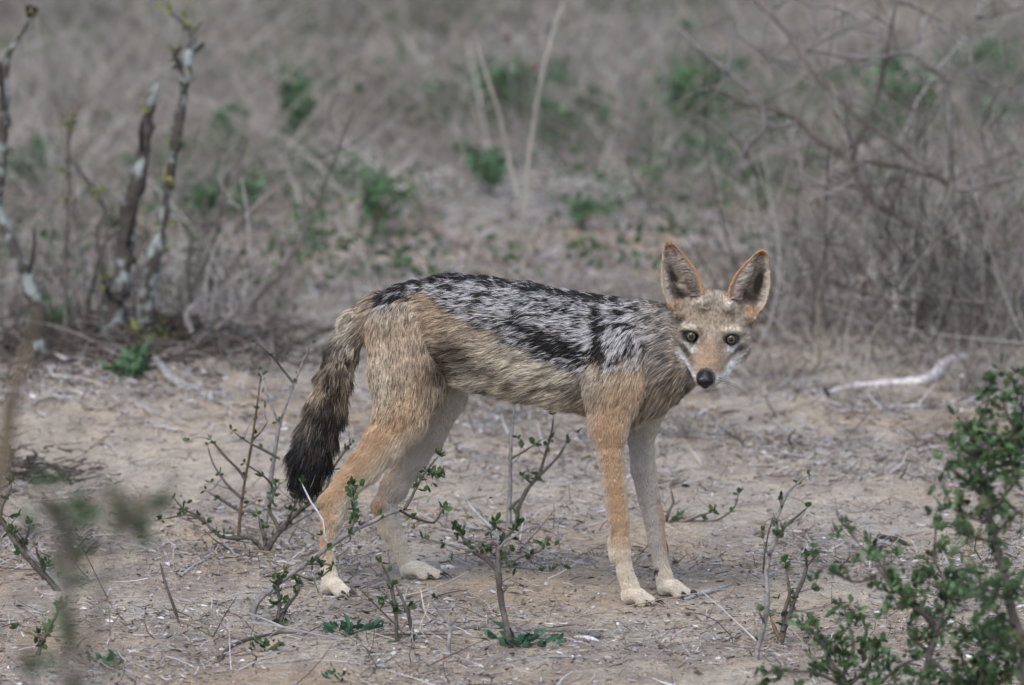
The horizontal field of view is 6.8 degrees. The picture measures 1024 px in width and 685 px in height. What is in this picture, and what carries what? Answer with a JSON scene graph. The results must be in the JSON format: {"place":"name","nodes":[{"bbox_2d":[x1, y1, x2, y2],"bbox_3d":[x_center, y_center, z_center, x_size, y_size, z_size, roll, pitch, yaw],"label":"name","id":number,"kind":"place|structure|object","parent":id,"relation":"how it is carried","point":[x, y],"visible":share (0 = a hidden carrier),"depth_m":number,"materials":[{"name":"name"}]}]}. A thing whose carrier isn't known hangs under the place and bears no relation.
{"place":"outdoors","nodes":[
{"label":"outdoors","id":0,"kind":"place"},
{"bbox_2d":[321,144,383,203],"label":"leafy weed","id":1,"kind":"object","parent":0,"point":[352,163],"visible":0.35,"depth_m":17.11,"materials":[{"name":"green plant"}]},
{"bbox_2d":[0,0,1023,684],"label":"ground","id":2,"kind":"structure","parent":0,"point":[58,424],"depth_m":12.96,"materials":[{"name":"soil"}]},
{"bbox_2d":[0,199,49,360],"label":"scrub stem","id":3,"kind":"object","parent":2,"relation":"on","point":[29,283],"visible":0.91,"depth_m":14.45,"materials":[{"name":"grey plant"}]},
{"bbox_2d":[0,4,38,201],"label":"scrub stem","id":4,"kind":"object","parent":3,"relation":"attached to","point":[5,119],"visible":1,"depth_m":14.46,"materials":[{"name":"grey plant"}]},
{"bbox_2d":[0,292,52,522],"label":"thorny scrub","id":5,"kind":"object","parent":2,"relation":"on","point":[9,410],"visible":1,"depth_m":7.26,"materials":[{"name":"brown plant"}]},
{"bbox_2d":[0,474,59,590],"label":"twiggy shrub","id":6,"kind":"object","parent":2,"relation":"on","point":[20,545],"visible":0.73,"depth_m":12.11,"materials":[{"name":"green plant"}]},
{"bbox_2d":[5,136,60,197],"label":"leafy weed","id":7,"kind":"object","parent":2,"relation":"on","point":[32,167],"visible":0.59,"depth_m":17.27,"materials":[{"name":"green plant"}]},
{"bbox_2d":[9,597,60,655],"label":"twiggy shrub","id":8,"kind":"object","parent":2,"relation":"on","point":[47,627],"visible":0.81,"depth_m":11.56,"materials":[{"name":"green plant"}]},
{"bbox_2d":[23,292,74,335],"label":"leafy weed","id":9,"kind":"object","parent":2,"relation":"on","point":[55,313],"visible":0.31,"depth_m":14.97,"materials":[{"name":"green plant"}]},
{"bbox_2d":[57,104,104,349],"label":"scrub stem","id":10,"kind":"object","parent":2,"relation":"on","point":[70,123],"visible":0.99,"depth_m":14.54,"materials":[{"name":"brown plant"}]},
{"bbox_2d":[75,158,106,321],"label":"scrub stem","id":11,"kind":"object","parent":2,"relation":"on","point":[96,237],"visible":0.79,"depth_m":14.75,"materials":[{"name":"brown plant"}]},
{"bbox_2d":[13,469,179,684],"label":"thorny scrub","id":12,"kind":"object","parent":2,"relation":"on","point":[124,516],"visible":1,"depth_m":7.08,"materials":[{"name":"green plant"}]},
{"bbox_2d":[81,228,119,332],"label":"scrub stem","id":13,"kind":"object","parent":2,"relation":"on","point":[92,285],"visible":0.87,"depth_m":14.69,"materials":[{"name":"brown plant"}]},
{"bbox_2d":[77,649,124,667],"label":"ground herb","id":14,"kind":"object","parent":2,"relation":"on","point":[98,656],"visible":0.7,"depth_m":11.45,"materials":[{"name":"green plant"}]},
{"bbox_2d":[96,337,154,378],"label":"leafy weed","id":15,"kind":"object","parent":2,"relation":"on","point":[137,363],"visible":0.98,"depth_m":14.03,"materials":[{"name":"green plant"}]},
{"bbox_2d":[98,81,159,343],"bbox_3d":[-0.654,-0.206,14.628,0.103,0.469,0.103,3,8,21],"label":"scrub stem","id":16,"kind":"object","parent":2,"relation":"on","point":[117,291],"visible":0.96,"depth_m":14.64,"materials":[{"name":"grey plant"}]},
{"bbox_2d":[0,134,300,342],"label":"dead brush","id":17,"kind":"object","parent":2,"relation":"on","point":[72,281],"visible":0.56,"depth_m":15.16,"materials":[{"name":"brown plant"}]},
{"bbox_2d":[126,314,178,353],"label":"leafy weed","id":18,"kind":"object","parent":2,"relation":"on","point":[134,324],"visible":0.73,"depth_m":14.55,"materials":[{"name":"green plant"}]},
{"bbox_2d":[160,563,179,622],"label":"twig","id":19,"kind":"object","parent":2,"relation":"on","point":[170,596],"visible":0.96,"depth_m":11.83,"materials":[{"name":"grey wood"}]},
{"bbox_2d":[137,0,204,342],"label":"scrub stem","id":20,"kind":"object","parent":2,"relation":"on","point":[153,268],"visible":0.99,"depth_m":14.59,"materials":[{"name":"grey plant"}]},
{"bbox_2d":[151,350,205,391],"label":"fallen branch","id":21,"kind":"object","parent":2,"relation":"on","point":[166,373],"visible":0.69,"depth_m":13.98,"materials":[{"name":"grey wood"}]},
{"bbox_2d":[0,282,366,484],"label":"debris","id":22,"kind":"object","parent":2,"relation":"on","point":[179,343],"visible":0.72,"depth_m":14.52,"materials":[{"name":"grey plant"}]},
{"bbox_2d":[183,236,192,333],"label":"scrub stem","id":23,"kind":"object","parent":2,"relation":"on","point":[190,301],"visible":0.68,"depth_m":14.72,"materials":[{"name":"brown plant"}]},
{"bbox_2d":[183,301,197,344],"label":"scrub stem","id":24,"kind":"object","parent":2,"relation":"on","point":[187,321],"visible":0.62,"depth_m":14.65,"materials":[{"name":"grey plant"}]},
{"bbox_2d":[181,554,208,576],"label":"fallen branch","id":25,"kind":"object","parent":2,"relation":"on","point":[192,566],"visible":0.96,"depth_m":12.33,"materials":[{"name":"grey wood"}]},
{"bbox_2d":[181,175,237,228],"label":"leafy weed","id":26,"kind":"object","parent":2,"relation":"on","point":[197,187],"visible":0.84,"depth_m":16.59,"materials":[{"name":"green plant"}]},
{"bbox_2d":[205,95,251,170],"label":"leafy weed","id":27,"kind":"object","parent":2,"relation":"on","point":[219,115],"visible":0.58,"depth_m":17.82,"materials":[{"name":"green plant"}]},
{"bbox_2d":[95,94,376,347],"bbox_3d":[-0.558,-0.207,15.009,0.424,0.421,0.974,3,8,22],"label":"dead brush","id":28,"kind":"object","parent":2,"relation":"on","point":[239,308],"visible":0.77,"depth_m":15.09,"materials":[{"name":"grey plant"}]},
{"bbox_2d":[220,139,263,173],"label":"leafy weed","id":29,"kind":"object","parent":2,"relation":"on","point":[245,153],"visible":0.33,"depth_m":17.63,"materials":[{"name":"green plant"}]},
{"bbox_2d":[224,175,266,230],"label":"leafy weed","id":30,"kind":"object","parent":2,"relation":"on","point":[256,186],"visible":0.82,"depth_m":16.59,"materials":[{"name":"green plant"}]},
{"bbox_2d":[182,340,315,538],"bbox_3d":[-0.382,0.145,12.569,0.186,0.303,0.104,2,7,17],"label":"twiggy shrub","id":31,"kind":"object","parent":2,"relation":"on","point":[259,474],"visible":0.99,"depth_m":12.58,"materials":[{"name":"brown plant"}]},
{"bbox_2d":[156,439,354,552],"bbox_3d":[-0.369,0.224,12.468,0.287,0.176,0.131,0,7,0],"label":"twiggy shrub","id":32,"kind":"object","parent":2,"relation":"on","point":[268,546],"visible":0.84,"depth_m":12.47,"materials":[{"name":"brown plant"}]},
{"bbox_2d":[217,631,305,661],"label":"fallen branch","id":33,"kind":"object","parent":2,"relation":"on","point":[226,649],"visible":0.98,"depth_m":11.65,"materials":[{"name":"grey wood"}]},
{"bbox_2d":[249,634,284,651],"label":"ground herb","id":34,"kind":"object","parent":2,"relation":"on","point":[266,643],"visible":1,"depth_m":11.58,"materials":[{"name":"green plant"}]},
{"bbox_2d":[259,115,316,162],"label":"leafy weed","id":35,"kind":"object","parent":2,"relation":"on","point":[285,131],"visible":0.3,"depth_m":17.82,"materials":[{"name":"green plant"}]},
{"bbox_2d":[255,657,322,663],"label":"fallen branch","id":36,"kind":"object","parent":2,"relation":"on","point":[298,660],"visible":0.92,"depth_m":11.49,"materials":[{"name":"beige wood"}]},
{"bbox_2d":[239,107,354,333],"bbox_3d":[-0.371,-0.203,14.904,0.205,0.406,0.028,0,7,0],"label":"scrub stem","id":37,"kind":"object","parent":2,"relation":"on","point":[263,290],"visible":0.98,"depth_m":14.90,"materials":[{"name":"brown plant"}]},
{"bbox_2d":[274,57,320,160],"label":"leafy weed","id":38,"kind":"object","parent":2,"relation":"on","point":[299,88],"visible":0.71,"depth_m":17.85,"materials":[{"name":"green plant"}]},
{"bbox_2d":[280,140,327,184],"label":"leafy weed","id":39,"kind":"object","parent":2,"relation":"on","point":[316,154],"visible":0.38,"depth_m":17.63,"materials":[{"name":"green plant"}]},
{"bbox_2d":[321,668,349,682],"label":"ground herb","id":40,"kind":"object","parent":2,"relation":"on","point":[330,672],"visible":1,"depth_m":11.31,"materials":[{"name":"green plant"}]},
{"bbox_2d":[249,447,452,624],"bbox_3d":[-0.214,0.280,11.831,0.297,0.263,0.143,-3,7,-20],"label":"twiggy shrub","id":41,"kind":"object","parent":2,"relation":"on","point":[354,518],"visible":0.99,"depth_m":11.83,"materials":[{"name":"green plant"}]},
{"bbox_2d":[322,612,384,634],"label":"ground herb","id":42,"kind":"object","parent":2,"relation":"on","point":[347,625],"visible":0.99,"depth_m":11.72,"materials":[{"name":"green plant"}]},
{"bbox_2d":[356,163,403,235],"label":"leafy weed","id":43,"kind":"object","parent":2,"relation":"on","point":[376,182],"visible":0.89,"depth_m":16.43,"materials":[{"name":"green plant"}]},
{"bbox_2d":[374,556,437,642],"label":"twiggy shrub","id":44,"kind":"object","parent":2,"relation":"on","point":[393,601],"visible":0.99,"depth_m":11.64,"materials":[{"name":"green plant"}]},
{"bbox_2d":[419,581,463,654],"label":"twiggy shrub","id":45,"kind":"object","parent":2,"relation":"on","point":[449,638],"visible":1,"depth_m":11.53,"materials":[{"name":"grey plant"}]},
{"bbox_2d":[441,565,456,568],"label":"fallen branch","id":46,"kind":"object","parent":2,"relation":"on","point":[446,566],"visible":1,"depth_m":12.31,"materials":[{"name":"grey wood"}]},
{"bbox_2d":[467,227,482,273],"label":"grass stalk","id":47,"kind":"object","parent":2,"relation":"on","point":[473,254],"depth_m":15.79,"materials":[{"name":"plant"}]},
{"bbox_2d":[450,137,518,195],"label":"leafy weed","id":48,"kind":"object","parent":2,"relation":"on","point":[493,164],"visible":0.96,"depth_m":17.20,"materials":[{"name":"green plant"}]},
{"bbox_2d":[411,491,570,647],"bbox_3d":[-0.027,0.306,11.604,0.214,0.216,0.105,0,7,0],"label":"twiggy shrub","id":49,"kind":"object","parent":2,"relation":"on","point":[493,527],"visible":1,"depth_m":11.59,"materials":[{"name":"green plant"}]},
{"bbox_2d":[381,626,600,638],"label":"fallen branch","id":50,"kind":"object","parent":2,"relation":"on","point":[595,634],"visible":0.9,"depth_m":11.74,"materials":[{"name":"grey wood"}]},
{"bbox_2d":[419,54,570,133],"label":"leafy weed","id":51,"kind":"object","parent":2,"relation":"on","point":[502,74],"visible":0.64,"depth_m":18.51,"materials":[{"name":"green plant"}]},
{"bbox_2d":[474,32,521,271],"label":"grass stalk","id":52,"kind":"object","parent":2,"relation":"on","point":[504,140],"depth_m":15.83,"materials":[{"name":"plant"}]},
{"bbox_2d":[0,0,1023,313],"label":"ground cover","id":53,"kind":"object","parent":2,"relation":"on","point":[406,248],"visible":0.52,"depth_m":17.02,"materials":[{"name":"grey plant"}]},
{"bbox_2d":[0,0,1023,322],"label":"undergrowth","id":54,"kind":"object","parent":2,"relation":"on","point":[506,270],"visible":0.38,"depth_m":16.95,"materials":[{"name":"plant"}]},
{"bbox_2d":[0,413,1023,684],"bbox_3d":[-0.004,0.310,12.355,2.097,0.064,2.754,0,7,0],"label":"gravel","id":55,"kind":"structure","parent":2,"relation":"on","point":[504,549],"depth_m":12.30,"materials":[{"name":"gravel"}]},
{"bbox_2d":[503,33,521,184],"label":"seed stalk","id":56,"kind":"object","parent":2,"relation":"on","point":[505,38],"visible":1,"depth_m":17.48,"materials":[{"name":"plant"}]},
{"bbox_2d":[480,621,563,647],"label":"ground herb","id":57,"kind":"object","parent":2,"relation":"on","point":[526,640],"visible":1,"depth_m":11.60,"materials":[{"name":"green plant"}]},
{"bbox_2d":[278,241,770,606],"bbox_3d":[0.033,0.103,12.036,0.672,0.502,0.233,3,7,20],"label":"jackal","id":58,"kind":"object","parent":2,"relation":"on","point":[618,372],"visible":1,"depth_m":12.02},
{"bbox_2d":[529,64,539,206],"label":"seed stalk","id":59,"kind":"object","parent":2,"relation":"on","point":[532,66],"visible":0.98,"depth_m":16.99,"materials":[{"name":"plant"}]},
{"bbox_2d":[522,0,563,278],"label":"grass stalk","id":60,"kind":"object","parent":2,"relation":"on","point":[541,77],"depth_m":15.78,"materials":[{"name":"plant"}]},
{"bbox_2d":[506,403,581,526],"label":"twiggy shrub","id":61,"kind":"object","parent":2,"relation":"on","point":[537,477],"visible":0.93,"depth_m":12.71,"materials":[{"name":"brown plant"}]},
{"bbox_2d":[530,95,582,153],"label":"leafy weed","id":62,"kind":"object","parent":2,"relation":"on","point":[547,108],"visible":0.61,"depth_m":18.02,"materials":[{"name":"green plant"}]},
{"bbox_2d":[544,55,574,102],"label":"leafy weed","id":63,"kind":"object","parent":2,"relation":"on","point":[556,69],"visible":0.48,"depth_m":18.99,"materials":[{"name":"green plant"}]},
{"bbox_2d":[574,635,598,641],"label":"fallen branch","id":64,"kind":"object","parent":2,"relation":"on","point":[589,638],"visible":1,"depth_m":11.67,"materials":[{"name":"white wood"}]},
{"bbox_2d":[558,185,617,230],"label":"leafy weed","id":65,"kind":"object","parent":2,"relation":"on","point":[585,209],"visible":0.95,"depth_m":16.64,"materials":[{"name":"green plant"}]},
{"bbox_2d":[572,86,613,137],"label":"leafy weed","id":66,"kind":"object","parent":2,"relation":"on","point":[605,107],"visible":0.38,"depth_m":18.29,"materials":[{"name":"green plant"}]},
{"bbox_2d":[648,67,691,135],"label":"leafy weed","id":67,"kind":"object","parent":2,"relation":"on","point":[671,97],"visible":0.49,"depth_m":18.19,"materials":[{"name":"green plant"}]},
{"bbox_2d":[669,12,710,53],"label":"leafy weed","id":68,"kind":"object","parent":2,"relation":"on","point":[687,22],"visible":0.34,"depth_m":20.45,"materials":[{"name":"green plant"}]},
{"bbox_2d":[639,53,746,155],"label":"leafy weed","id":69,"kind":"object","parent":2,"relation":"on","point":[680,73],"visible":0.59,"depth_m":18.07,"materials":[{"name":"green plant"}]},
{"bbox_2d":[665,487,742,522],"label":"twiggy shrub","id":70,"kind":"object","parent":2,"relation":"on","point":[703,515],"visible":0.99,"depth_m":12.77,"materials":[{"name":"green plant"}]},
{"bbox_2d":[682,584,731,600],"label":"fallen branch","id":71,"kind":"object","parent":2,"relation":"on","point":[706,593],"visible":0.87,"depth_m":12.08,"materials":[{"name":"grey wood"}]},
{"bbox_2d":[681,128,739,180],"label":"leafy weed","id":72,"kind":"object","parent":2,"relation":"on","point":[710,144],"visible":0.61,"depth_m":17.55,"materials":[{"name":"green plant"}]},
{"bbox_2d":[671,52,754,103],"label":"leafy weed","id":73,"kind":"object","parent":2,"relation":"on","point":[741,65],"visible":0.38,"depth_m":19.03,"materials":[{"name":"green plant"}]},
{"bbox_2d":[626,118,920,348],"bbox_3d":[0.436,-0.191,14.994,0.452,0.378,0.877,-1,7,-9],"label":"dead brush","id":74,"kind":"object","parent":2,"relation":"on","point":[794,275],"visible":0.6,"depth_m":15.03,"materials":[{"name":"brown plant"}]},
{"bbox_2d":[747,469,811,659],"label":"twiggy shrub","id":75,"kind":"object","parent":2,"relation":"on","point":[777,533],"visible":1,"depth_m":11.49,"materials":[{"name":"brown plant"}]},
{"bbox_2d":[768,542,820,644],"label":"twiggy shrub","id":76,"kind":"object","parent":2,"relation":"on","point":[785,617],"visible":0.93,"depth_m":11.64,"materials":[{"name":"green plant"}]},
{"bbox_2d":[651,0,1023,345],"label":"bare bush","id":77,"kind":"object","parent":2,"relation":"on","point":[944,181],"visible":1,"depth_m":14.78,"materials":[{"name":"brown plant"}]},
{"bbox_2d":[651,37,1023,369],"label":"dead brush","id":78,"kind":"object","parent":2,"relation":"on","point":[850,284],"visible":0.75,"depth_m":14.91,"materials":[{"name":"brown plant"}]},
{"bbox_2d":[813,64,868,105],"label":"leafy weed","id":79,"kind":"object","parent":2,"relation":"on","point":[843,80],"visible":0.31,"depth_m":19.05,"materials":[{"name":"green plant"}]},
{"bbox_2d":[754,594,928,684],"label":"leafy bush","id":80,"kind":"object","parent":2,"relation":"on","point":[871,645],"visible":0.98,"depth_m":11.08,"materials":[{"name":"green plant"}]},
{"bbox_2d":[717,0,1023,367],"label":"dead brush","id":81,"kind":"object","parent":2,"relation":"on","point":[991,228],"visible":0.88,"depth_m":14.83,"materials":[{"name":"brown plant"}]},
{"bbox_2d":[854,105,916,159],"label":"leafy weed","id":82,"kind":"object","parent":2,"relation":"on","point":[886,129],"visible":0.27,"depth_m":17.84,"materials":[{"name":"green plant"}]},
{"bbox_2d":[874,166,907,198],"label":"leafy weed","id":83,"kind":"object","parent":2,"relation":"on","point":[884,169],"visible":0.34,"depth_m":17.03,"materials":[{"name":"green plant"}]},
{"bbox_2d":[876,534,909,546],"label":"fallen branch","id":84,"kind":"object","parent":2,"relation":"on","point":[900,541],"visible":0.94,"depth_m":12.57,"materials":[{"name":"grey wood"}]},
{"bbox_2d":[829,353,965,392],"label":"fallen branch","id":85,"kind":"object","parent":2,"relation":"on","point":[905,381],"visible":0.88,"depth_m":14.34,"materials":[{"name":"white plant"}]},
{"bbox_2d":[806,498,990,678],"bbox_3d":[0.485,0.355,10.887,0.241,0.322,0.249,0,7,0],"label":"leafy bush","id":86,"kind":"object","parent":2,"relation":"on","point":[907,592],"visible":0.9,"depth_m":10.87,"materials":[{"name":"green plant"}]},
{"bbox_2d":[834,41,965,146],"bbox_3d":[0.813,-0.513,18.123,0.279,0.234,0.265,-3,7,-20],"label":"leafy weed","id":87,"kind":"object","parent":2,"relation":"on","point":[890,84],"visible":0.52,"depth_m":18.12,"materials":[{"name":"green plant"}]},
{"bbox_2d":[887,603,1020,684],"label":"leafy bush","id":88,"kind":"object","parent":2,"relation":"on","point":[990,672],"visible":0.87,"depth_m":10.81,"materials":[{"name":"green plant"}]},
{"bbox_2d":[924,350,1023,684],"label":"leafy bush","id":89,"kind":"object","parent":2,"relation":"on","point":[978,453],"visible":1,"depth_m":10.64,"materials":[{"name":"green plant"}]},
{"bbox_2d":[930,25,1023,99],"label":"leafy weed","id":90,"kind":"object","parent":2,"relation":"on","point":[982,48],"visible":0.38,"depth_m":19.04,"materials":[{"name":"green plant"}]},
{"bbox_2d":[968,88,1023,145],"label":"leafy weed","id":91,"kind":"object","parent":2,"relation":"on","point":[1008,109],"visible":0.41,"depth_m":18.27,"materials":[{"name":"green plant"}]},
{"bbox_2d":[0,0,1023,458],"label":"dry grass","id":92,"kind":"structure","parent":0,"point":[74,88],"depth_m":18.16,"materials":[{"name":"grey plant"}]}
]}

